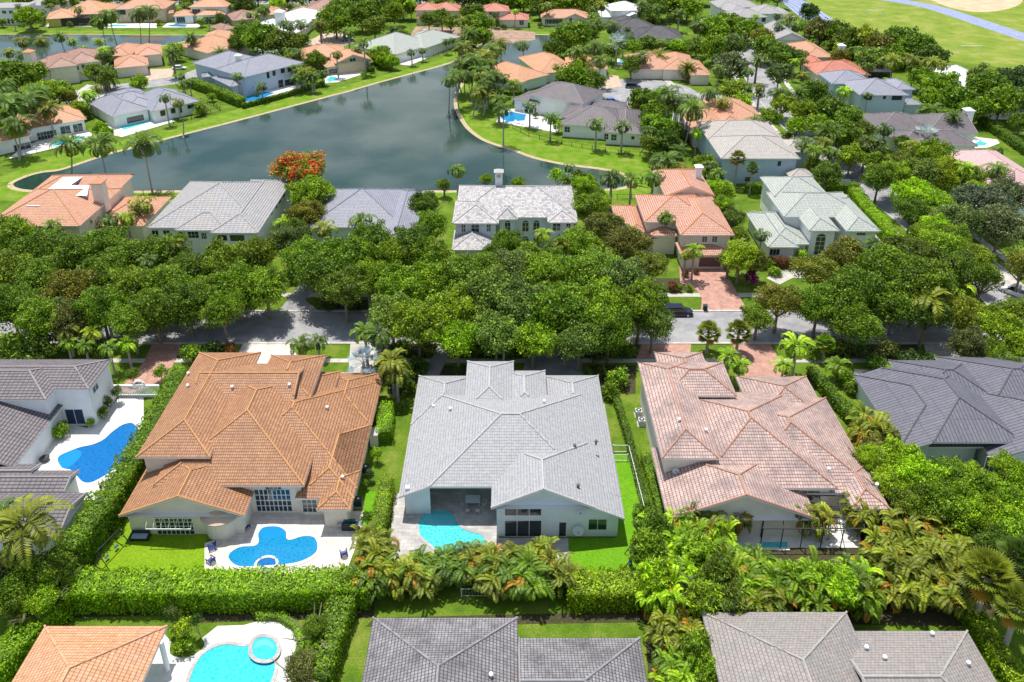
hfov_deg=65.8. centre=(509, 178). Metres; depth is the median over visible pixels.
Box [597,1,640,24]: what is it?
white hip house
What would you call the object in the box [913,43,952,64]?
broadleaf tree
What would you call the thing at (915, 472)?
broadleaf tree
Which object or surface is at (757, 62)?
date palm
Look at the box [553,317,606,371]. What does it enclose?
broadleaf tree
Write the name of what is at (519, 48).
coconut palm
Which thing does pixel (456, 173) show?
royal palm
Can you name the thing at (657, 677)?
areca palm
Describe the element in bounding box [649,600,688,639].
areca palm
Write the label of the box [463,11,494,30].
broadleaf tree
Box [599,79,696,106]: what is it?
cul de sac
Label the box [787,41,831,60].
tangerine roof house
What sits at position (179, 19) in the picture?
window
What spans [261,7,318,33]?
white metal roof house
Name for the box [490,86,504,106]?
royal palm
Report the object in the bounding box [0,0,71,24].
white palazzo
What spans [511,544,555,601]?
areca palm
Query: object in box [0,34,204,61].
canal
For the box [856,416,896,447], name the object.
areca palm
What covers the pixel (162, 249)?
broadleaf tree
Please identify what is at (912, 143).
coconut palm
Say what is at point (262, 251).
broadleaf tree
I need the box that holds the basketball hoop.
[842,180,849,190]
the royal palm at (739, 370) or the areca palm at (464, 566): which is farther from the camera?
the royal palm at (739, 370)
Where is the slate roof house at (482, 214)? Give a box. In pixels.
[451,169,577,258]
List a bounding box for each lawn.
[18,95,304,173]
[98,518,205,570]
[362,491,377,530]
[459,87,652,173]
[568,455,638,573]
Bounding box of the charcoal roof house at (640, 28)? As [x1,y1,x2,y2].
[609,15,683,41]
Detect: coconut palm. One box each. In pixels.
[0,47,17,58]
[0,78,19,97]
[0,92,32,119]
[0,106,23,126]
[0,124,26,154]
[0,493,73,568]
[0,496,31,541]
[1,113,39,160]
[5,607,46,629]
[9,90,51,122]
[10,36,31,49]
[13,3,22,24]
[13,50,24,60]
[21,84,54,106]
[31,35,52,55]
[33,100,63,137]
[49,133,88,173]
[51,31,68,51]
[65,37,78,48]
[71,5,85,16]
[79,132,121,173]
[88,84,103,97]
[90,16,114,47]
[91,38,106,51]
[95,9,122,45]
[96,46,111,52]
[108,47,117,67]
[119,129,169,193]
[127,8,150,43]
[134,4,160,41]
[179,117,184,137]
[182,2,191,8]
[243,12,253,23]
[255,8,265,20]
[258,4,274,19]
[275,19,288,28]
[280,20,298,31]
[286,2,295,10]
[286,63,302,84]
[289,48,307,59]
[292,19,308,33]
[311,20,328,43]
[351,46,362,53]
[404,0,417,19]
[439,75,460,112]
[445,68,465,109]
[447,58,472,96]
[450,57,466,92]
[451,40,478,57]
[459,52,485,91]
[459,69,475,105]
[464,49,479,57]
[465,65,489,100]
[466,86,487,116]
[472,71,489,104]
[473,80,491,112]
[474,49,495,64]
[477,73,496,108]
[479,42,502,59]
[479,58,500,74]
[481,89,494,115]
[485,40,505,55]
[486,70,504,85]
[488,37,512,61]
[489,94,509,123]
[490,55,502,62]
[492,102,513,145]
[511,9,518,27]
[513,40,528,55]
[539,1,553,25]
[564,45,587,60]
[577,22,595,51]
[583,39,610,57]
[586,17,608,39]
[587,12,598,18]
[589,54,612,71]
[592,0,608,16]
[602,20,621,42]
[618,39,629,57]
[633,0,651,10]
[633,50,652,64]
[641,125,656,151]
[648,151,682,168]
[649,84,683,116]
[655,40,667,52]
[656,38,666,47]
[664,97,685,119]
[672,162,691,168]
[674,93,703,128]
[677,98,709,146]
[687,20,708,36]
[687,163,705,173]
[699,87,721,102]
[701,160,717,179]
[710,64,726,89]
[711,96,732,109]
[744,114,765,121]
[750,14,761,19]
[766,86,792,110]
[771,13,782,20]
[794,136,817,153]
[803,144,826,158]
[812,122,850,163]
[813,136,834,155]
[822,146,842,160]
[851,46,865,64]
[859,63,876,76]
[877,52,903,77]
[900,53,926,86]
[903,138,921,150]
[906,65,921,85]
[914,103,950,114]
[917,55,943,70]
[954,161,975,183]
[979,161,1014,178]
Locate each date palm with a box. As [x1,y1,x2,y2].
[90,63,123,90]
[162,46,180,78]
[181,31,201,45]
[208,45,225,54]
[311,18,329,43]
[385,24,401,32]
[458,24,473,38]
[460,26,479,52]
[557,173,571,184]
[570,53,593,70]
[644,47,668,59]
[669,143,688,166]
[675,59,702,81]
[749,53,767,83]
[788,85,810,101]
[942,109,963,123]
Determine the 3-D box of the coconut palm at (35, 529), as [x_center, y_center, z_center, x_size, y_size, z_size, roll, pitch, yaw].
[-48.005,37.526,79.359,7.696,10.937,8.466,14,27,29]
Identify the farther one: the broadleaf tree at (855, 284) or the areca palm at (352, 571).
the broadleaf tree at (855, 284)
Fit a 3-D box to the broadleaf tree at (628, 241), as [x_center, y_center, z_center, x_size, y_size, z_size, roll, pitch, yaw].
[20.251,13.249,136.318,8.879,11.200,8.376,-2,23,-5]
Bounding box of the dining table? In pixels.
[465,495,479,502]
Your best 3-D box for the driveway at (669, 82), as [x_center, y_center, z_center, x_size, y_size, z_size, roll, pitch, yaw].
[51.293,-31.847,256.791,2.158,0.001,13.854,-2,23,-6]
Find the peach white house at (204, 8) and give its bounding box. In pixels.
[172,0,232,23]
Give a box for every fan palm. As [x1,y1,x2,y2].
[695,319,721,353]
[725,319,753,354]
[730,150,745,187]
[746,161,758,193]
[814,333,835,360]
[956,544,1023,616]
[989,579,1023,646]
[995,533,1023,613]
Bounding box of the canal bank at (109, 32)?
[0,30,209,49]
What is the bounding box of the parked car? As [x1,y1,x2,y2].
[171,65,186,69]
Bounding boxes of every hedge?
[0,576,78,681]
[51,366,188,573]
[60,562,372,616]
[187,77,245,106]
[241,81,324,108]
[252,607,306,678]
[305,565,361,681]
[366,65,373,71]
[368,473,395,536]
[374,400,394,443]
[454,40,476,50]
[499,89,523,95]
[565,564,641,614]
[610,390,651,505]
[618,39,694,51]
[639,452,664,513]
[744,181,860,193]
[805,365,866,427]
[818,37,944,69]
[847,186,906,242]
[957,607,1023,681]
[977,116,1023,154]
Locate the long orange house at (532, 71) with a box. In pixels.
[493,52,608,90]
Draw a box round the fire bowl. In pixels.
[39,454,49,461]
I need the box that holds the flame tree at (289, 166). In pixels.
[267,149,325,182]
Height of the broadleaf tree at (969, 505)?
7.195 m
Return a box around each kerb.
[0,342,949,343]
[245,310,872,311]
[731,52,988,304]
[751,46,1023,286]
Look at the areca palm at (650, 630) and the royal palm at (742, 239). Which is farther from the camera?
the royal palm at (742, 239)
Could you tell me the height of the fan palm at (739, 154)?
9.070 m
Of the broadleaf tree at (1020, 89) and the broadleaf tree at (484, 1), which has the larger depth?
the broadleaf tree at (484, 1)
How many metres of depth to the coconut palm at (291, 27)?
295.65 m
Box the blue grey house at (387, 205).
[308,188,425,265]
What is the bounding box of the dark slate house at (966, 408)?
[853,356,1023,472]
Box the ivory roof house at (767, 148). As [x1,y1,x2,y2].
[696,120,814,182]
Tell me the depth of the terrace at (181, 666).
76.05 m
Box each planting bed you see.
[70,611,186,617]
[177,346,223,356]
[187,601,373,622]
[317,300,373,309]
[366,611,670,681]
[381,344,438,356]
[387,365,465,393]
[461,344,528,356]
[581,344,639,356]
[588,365,635,393]
[639,503,1008,625]
[653,278,694,289]
[805,344,918,356]
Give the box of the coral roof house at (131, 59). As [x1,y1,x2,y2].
[108,42,162,77]
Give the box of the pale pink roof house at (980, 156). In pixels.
[949,149,1023,217]
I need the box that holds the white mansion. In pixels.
[709,0,796,25]
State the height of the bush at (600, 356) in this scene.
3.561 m
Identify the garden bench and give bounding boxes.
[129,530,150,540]
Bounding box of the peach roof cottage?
[258,6,287,21]
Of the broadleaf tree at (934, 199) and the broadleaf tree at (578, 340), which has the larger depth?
the broadleaf tree at (934, 199)
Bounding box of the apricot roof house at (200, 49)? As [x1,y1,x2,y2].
[182,29,248,59]
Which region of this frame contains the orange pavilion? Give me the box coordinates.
[12,625,170,681]
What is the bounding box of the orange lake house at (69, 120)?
[0,105,86,154]
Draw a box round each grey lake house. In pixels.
[88,87,199,127]
[192,50,303,95]
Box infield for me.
[932,0,1022,11]
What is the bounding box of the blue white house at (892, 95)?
[818,69,922,114]
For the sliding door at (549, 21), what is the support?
in the gabled orange house at (555, 17)
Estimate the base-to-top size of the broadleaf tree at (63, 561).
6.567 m
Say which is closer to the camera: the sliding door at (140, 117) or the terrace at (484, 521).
the terrace at (484, 521)
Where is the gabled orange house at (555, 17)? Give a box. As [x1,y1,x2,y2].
[540,9,589,25]
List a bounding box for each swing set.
[93,528,130,568]
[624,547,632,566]
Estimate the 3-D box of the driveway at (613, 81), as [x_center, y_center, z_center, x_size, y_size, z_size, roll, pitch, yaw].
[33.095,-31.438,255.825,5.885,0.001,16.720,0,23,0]
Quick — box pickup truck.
[998,283,1023,298]
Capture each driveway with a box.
[77,87,105,101]
[121,344,181,392]
[143,68,173,80]
[239,344,296,362]
[259,282,316,321]
[308,33,352,46]
[349,344,382,377]
[422,346,449,375]
[522,346,582,374]
[605,75,622,88]
[637,344,690,357]
[663,79,674,85]
[679,263,745,309]
[732,344,787,375]
[767,269,803,283]
[854,369,873,374]
[924,344,958,355]
[987,262,1020,300]
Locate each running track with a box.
[783,0,835,22]
[884,0,1023,40]
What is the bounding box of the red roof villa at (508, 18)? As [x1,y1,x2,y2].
[483,3,529,27]
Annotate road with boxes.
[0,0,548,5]
[0,312,999,341]
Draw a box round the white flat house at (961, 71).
[934,65,1022,118]
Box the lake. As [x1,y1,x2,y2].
[13,35,626,190]
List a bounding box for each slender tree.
[628,525,667,564]
[631,503,656,521]
[632,507,675,537]
[634,515,653,550]
[634,555,678,602]
[676,626,711,671]
[679,527,721,567]
[685,578,724,621]
[693,655,717,681]
[694,549,733,584]
[718,576,751,614]
[780,559,805,583]
[814,560,840,585]
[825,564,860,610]
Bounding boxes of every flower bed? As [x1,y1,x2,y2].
[118,370,176,392]
[170,632,203,656]
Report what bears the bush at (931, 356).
on the ground at (464, 600)
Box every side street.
[642,88,771,107]
[725,35,1023,328]
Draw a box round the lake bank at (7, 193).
[0,32,653,201]
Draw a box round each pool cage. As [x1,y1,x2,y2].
[61,15,91,25]
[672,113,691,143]
[759,495,864,548]
[863,63,891,78]
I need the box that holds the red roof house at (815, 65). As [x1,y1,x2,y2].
[799,43,870,80]
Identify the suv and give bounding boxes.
[625,82,640,88]
[664,303,693,316]
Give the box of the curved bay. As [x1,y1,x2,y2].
[200,511,236,539]
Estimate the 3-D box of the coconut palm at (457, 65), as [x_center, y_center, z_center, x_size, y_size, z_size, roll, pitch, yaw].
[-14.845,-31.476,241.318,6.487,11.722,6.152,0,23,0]
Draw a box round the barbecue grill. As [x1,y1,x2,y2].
[336,519,362,530]
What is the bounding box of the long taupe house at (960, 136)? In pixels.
[863,107,977,151]
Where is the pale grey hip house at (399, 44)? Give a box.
[353,29,460,61]
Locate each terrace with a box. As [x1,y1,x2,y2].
[9,130,91,158]
[36,397,143,499]
[43,23,90,26]
[105,23,156,27]
[105,119,174,136]
[144,621,295,681]
[162,23,199,27]
[204,511,363,572]
[242,85,299,95]
[325,71,362,82]
[390,488,568,558]
[400,50,444,65]
[497,109,557,132]
[731,510,860,547]
[972,137,998,148]
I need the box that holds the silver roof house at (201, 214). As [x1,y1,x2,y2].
[146,179,291,261]
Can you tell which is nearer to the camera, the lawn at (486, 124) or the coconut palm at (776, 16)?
the lawn at (486, 124)
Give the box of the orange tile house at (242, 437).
[118,352,382,533]
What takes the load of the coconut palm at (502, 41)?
on the ground at (464, 600)
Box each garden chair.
[205,554,215,564]
[207,540,215,551]
[339,548,347,557]
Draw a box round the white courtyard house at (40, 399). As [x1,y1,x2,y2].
[0,358,116,555]
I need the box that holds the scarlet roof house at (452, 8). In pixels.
[414,2,460,24]
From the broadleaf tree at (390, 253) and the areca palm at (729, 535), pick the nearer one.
the areca palm at (729, 535)
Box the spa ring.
[254,555,278,572]
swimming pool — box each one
[50,135,85,146]
[54,421,138,484]
[110,24,126,26]
[118,119,153,129]
[168,24,187,26]
[185,641,278,681]
[225,524,320,568]
[245,91,274,101]
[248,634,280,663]
[326,76,338,81]
[415,507,489,550]
[500,112,526,122]
[759,539,789,549]
[974,140,988,145]
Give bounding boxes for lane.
[0,39,311,99]
[69,85,102,102]
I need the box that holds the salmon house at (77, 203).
[0,174,171,253]
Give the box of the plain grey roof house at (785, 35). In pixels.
[764,21,806,43]
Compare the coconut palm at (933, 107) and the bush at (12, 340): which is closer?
the bush at (12, 340)
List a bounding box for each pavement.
[37,293,763,296]
[113,359,924,362]
[725,52,1012,349]
[747,36,1019,270]
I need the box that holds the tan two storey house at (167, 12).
[114,0,176,22]
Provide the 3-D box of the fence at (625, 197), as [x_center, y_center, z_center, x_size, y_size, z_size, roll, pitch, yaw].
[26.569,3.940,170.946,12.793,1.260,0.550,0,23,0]
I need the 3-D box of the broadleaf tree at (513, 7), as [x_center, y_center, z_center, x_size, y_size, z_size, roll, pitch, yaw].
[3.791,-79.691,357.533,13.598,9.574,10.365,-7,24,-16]
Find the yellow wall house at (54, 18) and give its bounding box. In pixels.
[46,0,121,26]
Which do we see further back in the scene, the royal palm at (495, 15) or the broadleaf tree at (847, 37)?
the royal palm at (495, 15)
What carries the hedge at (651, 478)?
on the ground at (464, 600)
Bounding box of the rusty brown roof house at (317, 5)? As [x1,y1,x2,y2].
[290,0,330,10]
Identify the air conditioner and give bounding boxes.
[353,496,363,507]
[362,464,370,474]
[634,408,642,417]
[637,417,645,426]
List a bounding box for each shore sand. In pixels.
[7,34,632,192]
[95,34,184,45]
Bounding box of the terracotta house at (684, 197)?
[612,164,734,267]
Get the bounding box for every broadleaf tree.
[0,58,39,91]
[0,213,38,252]
[0,248,33,287]
[0,283,40,338]
[0,546,33,582]
[0,549,60,602]
[0,574,32,617]
[8,228,72,259]
[8,577,69,623]
[11,5,43,31]
[12,254,65,298]
[12,295,61,346]
[14,0,33,2]
[16,61,50,82]
[22,79,52,106]
[33,544,81,587]
[39,233,102,270]
[40,0,67,9]
[40,269,104,302]
[44,298,93,347]
[46,79,74,104]
[61,90,78,104]
[69,0,78,6]
[69,100,87,112]
[69,284,132,340]
[74,250,130,287]
[78,224,130,257]
[80,62,103,83]
[91,120,108,133]
[94,50,113,66]
[97,67,116,92]
[98,238,155,268]
[100,126,114,139]
[103,265,157,305]
[108,300,151,353]
[122,287,184,344]
[129,72,148,90]
[131,232,192,270]
[137,263,195,293]
[158,281,218,337]
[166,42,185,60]
[167,252,209,283]
[179,0,193,9]
[189,275,221,328]
[198,291,244,344]
[200,235,255,277]
[203,261,263,321]
[214,11,226,22]
[227,33,244,52]
[229,20,252,44]
[231,0,256,10]
[237,236,278,269]
[240,18,278,54]
[246,264,289,319]
[254,0,266,6]
[262,26,302,55]
[269,0,286,6]
[269,223,312,272]
[271,644,315,681]
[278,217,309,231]
[278,234,322,289]
[282,52,303,60]
[283,602,332,648]
[284,172,336,206]
[284,199,327,235]
[290,246,341,308]
[291,0,311,4]
[296,33,311,47]
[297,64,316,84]
[304,49,326,71]
[314,3,353,38]
[315,263,370,322]
[317,233,378,295]
[327,0,352,8]
[345,0,379,31]
[351,218,395,255]
[352,256,387,309]
[361,15,388,38]
[365,48,374,63]
[365,291,413,345]
[371,0,392,15]
[371,236,413,266]
[373,45,390,54]
[373,50,391,68]
[373,260,413,298]
[379,1,404,26]
[383,54,400,69]
[386,298,445,356]
[389,0,416,19]
[391,224,431,259]
[398,28,410,34]
[398,257,453,300]
[405,235,453,265]
[407,189,442,214]
[414,209,448,237]
[418,11,435,29]
[425,282,480,350]
[428,252,479,294]
[430,7,451,31]
[430,319,480,365]
[432,0,455,3]
[435,178,452,197]
[442,14,459,33]
[454,0,472,6]
[457,3,485,19]
[460,263,522,312]
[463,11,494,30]
[469,0,481,4]
[469,250,504,273]
[471,306,522,360]
[473,27,494,47]
[474,174,494,184]
[476,0,497,3]
[480,243,505,256]
[481,0,508,5]
[490,248,534,279]
[491,228,524,277]
[495,275,552,325]
[507,0,531,10]
[507,176,533,184]
[509,316,559,368]
[510,0,537,12]
[515,241,548,256]
[519,251,565,286]
[522,280,594,353]
[529,0,546,19]
[537,240,568,256]
[542,36,567,56]
[548,253,594,286]
[549,0,573,8]
[549,20,592,55]
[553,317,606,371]
[554,58,590,85]
[554,75,575,83]
[555,225,606,258]
[567,245,621,285]
[570,168,586,194]
[570,192,612,217]
[571,172,599,194]
[573,0,601,11]
[574,200,601,231]
[577,21,599,46]
[578,274,627,321]
[579,67,606,89]
[583,207,624,251]
[584,183,607,196]
[589,307,636,362]
[597,256,653,292]
[602,43,622,62]
[603,224,654,259]
[614,277,668,343]
[617,0,638,3]
[622,55,641,79]
[624,39,643,52]
[626,87,659,108]
[631,250,671,277]
[631,304,676,352]
[632,97,647,109]
[637,7,660,24]
[638,99,667,117]
[638,113,675,134]
[639,0,668,15]
[639,133,661,158]
[640,34,656,50]
[651,126,684,157]
[662,0,681,14]
[665,14,675,26]
[668,38,686,51]
[668,119,684,135]
[673,0,703,22]
[685,36,704,57]
[688,15,706,36]
[690,153,718,180]
[696,14,730,37]
[700,33,726,64]
[706,177,722,197]
[710,50,748,80]
[710,248,733,278]
[712,179,735,212]
[713,193,738,211]
[716,12,745,34]
[717,79,746,97]
[721,239,757,284]
[722,205,746,228]
[725,33,753,54]
[730,226,752,243]
[732,91,752,104]
[733,18,763,45]
[739,302,776,339]
[743,248,768,283]
[749,26,774,43]
[752,34,778,64]
[752,282,803,333]
[756,0,772,4]
[758,107,784,124]
[764,42,805,65]
[764,62,794,87]
[769,93,796,121]
[771,0,787,6]
[784,116,807,138]
[787,96,817,134]
[788,253,841,285]
[791,282,844,337]
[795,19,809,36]
[798,3,820,20]
[799,79,828,101]
[802,15,833,42]
[802,113,833,138]
[802,157,822,175]
[810,159,844,190]
[813,90,851,119]
[817,115,865,161]
[821,234,869,268]
[821,262,886,311]
[822,301,886,346]
[823,18,849,42]
[830,25,863,52]
[830,48,851,60]
[832,42,851,51]
[833,105,863,123]
[834,141,867,176]
[846,442,883,471]
[848,134,886,171]
[850,23,878,52]
[850,118,876,137]
[853,442,892,488]
[854,46,887,66]
[854,242,913,284]
[860,151,889,166]
[860,162,898,203]
[862,28,895,49]
[863,462,914,504]
[865,279,917,330]
[878,234,940,262]
[878,434,926,467]
[880,160,919,198]
[882,25,921,53]
[885,42,905,63]
[887,176,941,205]
[887,482,928,525]
[889,148,920,164]
[889,254,959,326]
[890,134,912,148]
[891,197,933,236]
[892,451,950,496]
[897,30,937,55]
[898,140,916,151]
[898,157,944,186]
[903,292,955,347]
[905,218,938,240]
[906,65,935,88]
[909,136,960,179]
[911,476,960,524]
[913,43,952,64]
[913,213,950,226]
[915,186,956,211]
[915,206,937,222]
[916,85,944,110]
[918,228,969,256]
[919,71,961,102]
[922,455,970,486]
[928,202,987,238]
[930,248,980,303]
[932,155,972,192]
[936,222,972,242]
[937,479,991,536]
[938,79,978,112]
[942,223,972,242]
[944,293,982,332]
[946,322,991,356]
[948,182,1019,234]
[948,459,994,496]
[956,96,991,122]
[958,165,990,184]
[961,179,987,189]
[961,240,996,288]
[965,66,989,78]
[965,69,1013,98]
[965,262,1005,303]
[966,491,1023,531]
[969,302,1023,340]
[971,521,1012,557]
[974,202,1023,257]
[974,335,1009,357]
[981,85,1023,124]
[981,468,1023,504]
[985,175,1023,212]
[987,448,1023,485]
[988,506,1023,562]
[989,480,1023,511]
[990,350,1023,362]
[991,295,1023,344]
[994,64,1023,86]
[1001,326,1023,356]
[1002,247,1023,296]
[1007,112,1023,135]
[1010,86,1023,113]
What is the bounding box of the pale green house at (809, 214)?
[746,176,883,258]
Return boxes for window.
[60,125,71,134]
[92,381,98,394]
[116,10,125,14]
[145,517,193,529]
[151,230,159,237]
[160,110,165,116]
[162,230,169,235]
[170,108,175,113]
[176,17,185,22]
[187,103,195,108]
[187,231,198,237]
[192,9,199,14]
[201,233,206,238]
[217,235,226,240]
[230,235,244,240]
[265,487,281,489]
[278,79,283,87]
[285,79,294,85]
[301,500,318,512]
[329,69,336,73]
[461,225,465,231]
[471,225,478,231]
[486,225,490,231]
[504,509,541,515]
[505,221,510,232]
[522,220,528,231]
[522,236,528,241]
[533,220,539,231]
[533,236,539,245]
[552,224,560,230]
[564,126,569,132]
[588,518,607,529]
[604,133,608,139]
[611,134,616,140]
[702,236,707,241]
[712,236,717,241]
[769,249,779,254]
[813,233,825,254]
[856,232,865,235]
[891,96,901,99]
[983,456,993,471]
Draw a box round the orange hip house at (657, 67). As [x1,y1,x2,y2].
[623,51,711,84]
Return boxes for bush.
[0,330,31,358]
[17,331,57,358]
[51,419,69,438]
[83,107,95,118]
[85,419,94,426]
[87,338,111,358]
[97,406,108,418]
[102,395,113,408]
[110,384,122,402]
[125,367,139,381]
[152,364,166,380]
[162,604,182,625]
[168,615,193,641]
[170,633,194,657]
[178,344,202,363]
[189,612,203,638]
[193,109,202,116]
[196,105,208,113]
[200,339,226,351]
[205,92,216,101]
[223,342,238,351]
[276,277,292,285]
[316,298,336,311]
[342,298,364,311]
[358,511,371,524]
[361,478,368,489]
[364,469,374,480]
[368,446,382,461]
[372,360,387,378]
[384,375,406,393]
[388,339,410,358]
[402,362,418,379]
[402,378,416,394]
[407,355,429,375]
[415,341,438,357]
[452,365,461,375]
[461,341,480,357]
[477,341,494,358]
[498,344,519,360]
[518,342,528,356]
[548,167,565,184]
[581,367,592,374]
[586,344,606,362]
[592,362,609,376]
[600,381,620,399]
[602,343,626,360]
[604,365,629,389]
[621,342,638,359]
[658,284,667,294]
[667,281,678,291]
[676,283,683,291]
[678,134,687,143]
[681,270,689,276]
[684,284,693,291]
[742,270,758,283]
[762,258,774,267]
[767,266,783,276]
[768,255,777,265]
[775,255,791,269]
[795,247,808,257]
[806,342,823,360]
[826,336,855,358]
[833,369,852,385]
[843,377,857,394]
[852,340,878,358]
[864,353,887,370]
[875,338,901,359]
[894,348,923,359]
[923,351,943,359]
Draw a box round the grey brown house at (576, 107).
[511,81,643,145]
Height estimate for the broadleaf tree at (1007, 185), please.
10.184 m
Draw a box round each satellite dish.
[573,526,583,535]
[576,509,583,515]
[672,468,678,473]
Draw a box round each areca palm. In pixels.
[0,18,7,26]
[88,14,98,23]
[154,18,161,24]
[193,99,204,115]
[195,17,205,26]
[342,556,378,598]
[349,533,390,568]
[350,524,375,549]
[357,553,396,605]
[361,537,396,583]
[365,555,400,599]
[367,523,399,558]
[378,553,414,593]
[382,552,424,601]
[396,544,436,589]
[409,556,445,602]
[413,546,447,590]
[413,551,441,574]
[423,541,466,589]
[442,553,478,585]
[448,539,493,585]
[458,543,494,583]
[463,540,499,578]
[465,551,510,596]
[479,541,521,572]
[479,547,524,595]
[480,580,513,602]
[493,551,549,600]
[504,540,537,564]
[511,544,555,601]
[518,535,559,563]
[529,562,560,597]
[536,544,571,587]
[541,558,567,598]
[542,551,583,590]
[552,117,562,132]
[635,586,667,620]
[637,512,683,548]
[638,579,655,608]
[641,611,676,650]
[648,658,682,681]
[649,564,690,620]
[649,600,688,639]
[651,642,682,672]
[653,663,667,681]
[654,548,687,581]
[655,643,701,681]
[658,512,706,554]
[662,578,695,615]
[663,558,698,610]
[664,665,709,681]
[665,506,688,528]
[665,623,704,651]
[666,538,696,573]
[668,517,708,559]
[675,500,700,525]
[677,606,705,634]
[681,547,701,581]
[688,510,728,537]
[691,501,707,521]
[693,557,729,612]
[695,55,703,63]
[707,519,741,546]
[709,522,731,549]
[714,515,734,537]
[714,539,750,580]
[717,536,754,557]
[725,543,760,596]
[730,511,753,535]
[733,544,769,573]
[733,572,774,611]
[734,573,785,611]
[744,542,774,565]
[749,561,789,588]
[751,549,780,571]
[752,593,786,611]
[753,571,806,611]
[760,558,814,611]
[779,130,794,138]
[792,562,837,612]
[794,502,820,538]
[795,556,826,594]
[796,545,834,604]
[806,501,841,542]
[821,40,829,46]
[830,552,875,607]
[836,555,884,586]
[837,490,856,527]
[841,496,880,533]
[845,399,890,439]
[845,554,871,578]
[846,417,871,452]
[846,578,886,626]
[855,578,885,615]
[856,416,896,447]
[856,525,905,569]
[865,554,913,592]
[873,411,900,440]
[876,520,925,555]
[878,507,929,539]
[879,540,934,584]
[879,570,919,613]
[890,566,943,612]
[902,500,952,536]
[902,522,952,563]
[906,541,958,591]
[920,520,959,542]
[923,531,978,574]
[923,574,973,614]
[935,548,978,597]
[940,573,987,618]
[944,535,997,580]
[949,524,999,549]
[990,147,1007,154]
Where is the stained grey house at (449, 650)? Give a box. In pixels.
[362,616,646,681]
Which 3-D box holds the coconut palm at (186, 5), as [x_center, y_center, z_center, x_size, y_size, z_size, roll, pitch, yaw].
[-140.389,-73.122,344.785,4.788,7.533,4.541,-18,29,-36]
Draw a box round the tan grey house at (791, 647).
[701,611,996,681]
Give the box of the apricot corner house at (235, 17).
[210,9,260,30]
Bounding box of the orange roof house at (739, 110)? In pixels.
[683,97,761,146]
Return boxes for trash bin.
[702,304,707,310]
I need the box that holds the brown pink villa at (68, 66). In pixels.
[21,47,101,83]
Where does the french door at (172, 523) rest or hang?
in the orange tile house at (242, 437)
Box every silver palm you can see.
[346,346,379,373]
[365,334,388,360]
[607,32,625,65]
[912,121,939,139]
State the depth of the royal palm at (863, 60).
259.20 m
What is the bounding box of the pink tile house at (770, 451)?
[637,351,889,535]
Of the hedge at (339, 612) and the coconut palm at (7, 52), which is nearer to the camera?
the hedge at (339, 612)
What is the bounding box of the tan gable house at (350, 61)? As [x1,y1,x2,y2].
[301,43,371,74]
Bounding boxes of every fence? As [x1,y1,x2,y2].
[172,98,220,122]
[461,588,552,596]
[514,125,651,156]
[613,444,643,504]
[614,454,627,460]
[617,194,635,198]
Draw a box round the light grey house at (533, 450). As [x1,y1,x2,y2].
[398,360,624,536]
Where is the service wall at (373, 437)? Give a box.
[369,427,378,446]
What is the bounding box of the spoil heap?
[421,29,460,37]
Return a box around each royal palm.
[39,218,65,232]
[48,296,69,339]
[55,324,82,356]
[57,336,78,358]
[74,339,96,358]
[78,324,104,351]
[79,89,98,109]
[90,310,115,343]
[95,212,121,229]
[97,339,119,374]
[115,334,138,368]
[116,211,137,238]
[127,196,156,214]
[135,253,158,270]
[156,93,171,125]
[168,238,184,250]
[170,98,184,118]
[174,72,185,92]
[175,79,191,93]
[184,78,195,96]
[204,16,211,30]
[230,72,242,94]
[252,12,260,19]
[253,81,266,96]
[263,50,277,54]
[272,214,290,228]
[281,47,292,56]
[285,333,311,354]
[290,73,302,88]
[296,67,312,87]
[303,73,319,92]
[307,72,320,92]
[308,332,328,354]
[310,218,338,239]
[317,70,327,80]
[319,236,338,245]
[330,50,342,77]
[340,27,357,46]
[348,212,376,228]
[349,321,374,365]
[356,38,370,74]
[363,324,392,361]
[373,347,408,397]
[384,359,410,401]
[406,48,416,65]
[418,48,425,61]
[427,237,443,250]
[442,38,450,54]
[447,163,467,196]
[448,37,455,46]
[453,16,469,38]
[453,39,463,48]
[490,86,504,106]
[490,97,509,122]
[491,12,500,28]
[496,73,509,95]
[505,79,523,104]
[521,100,538,127]
[533,228,554,246]
[541,112,559,140]
[551,63,560,71]
[553,236,572,249]
[562,163,575,175]
[585,6,595,13]
[586,117,606,150]
[588,14,599,20]
[598,169,624,207]
[613,120,631,152]
[619,172,642,204]
[623,26,630,39]
[640,169,665,193]
[647,160,663,170]
[652,3,664,13]
[657,210,675,227]
[671,8,686,30]
[678,250,690,279]
[684,243,706,279]
[689,128,702,154]
[709,167,726,197]
[717,347,740,372]
[730,357,752,386]
[732,237,746,273]
[741,67,756,92]
[743,82,755,94]
[753,83,767,108]
[753,90,765,109]
[754,228,771,248]
[770,356,793,375]
[772,22,786,30]
[779,331,816,375]
[782,13,798,27]
[788,21,804,32]
[788,58,799,81]
[794,71,811,83]
[799,49,808,70]
[800,57,807,71]
[812,28,823,44]
[823,355,852,380]
[835,86,853,102]
[859,56,868,68]
[861,92,873,111]
[863,236,882,250]
[873,290,910,339]
[874,59,884,67]
[876,122,894,147]
[903,284,953,342]
[917,89,929,110]
[939,60,950,72]
[945,279,976,299]
[978,62,988,68]
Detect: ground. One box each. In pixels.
[0,0,1023,681]
[411,27,460,35]
[488,28,534,42]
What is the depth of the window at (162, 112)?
218.80 m
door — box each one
[13,141,31,151]
[36,129,56,139]
[64,409,85,424]
[72,123,83,132]
[127,114,143,123]
[154,517,195,533]
[253,489,292,511]
[504,520,541,536]
[545,19,562,23]
[558,522,566,536]
[698,257,720,266]
[799,490,820,507]
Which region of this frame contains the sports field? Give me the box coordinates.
[806,0,1023,68]

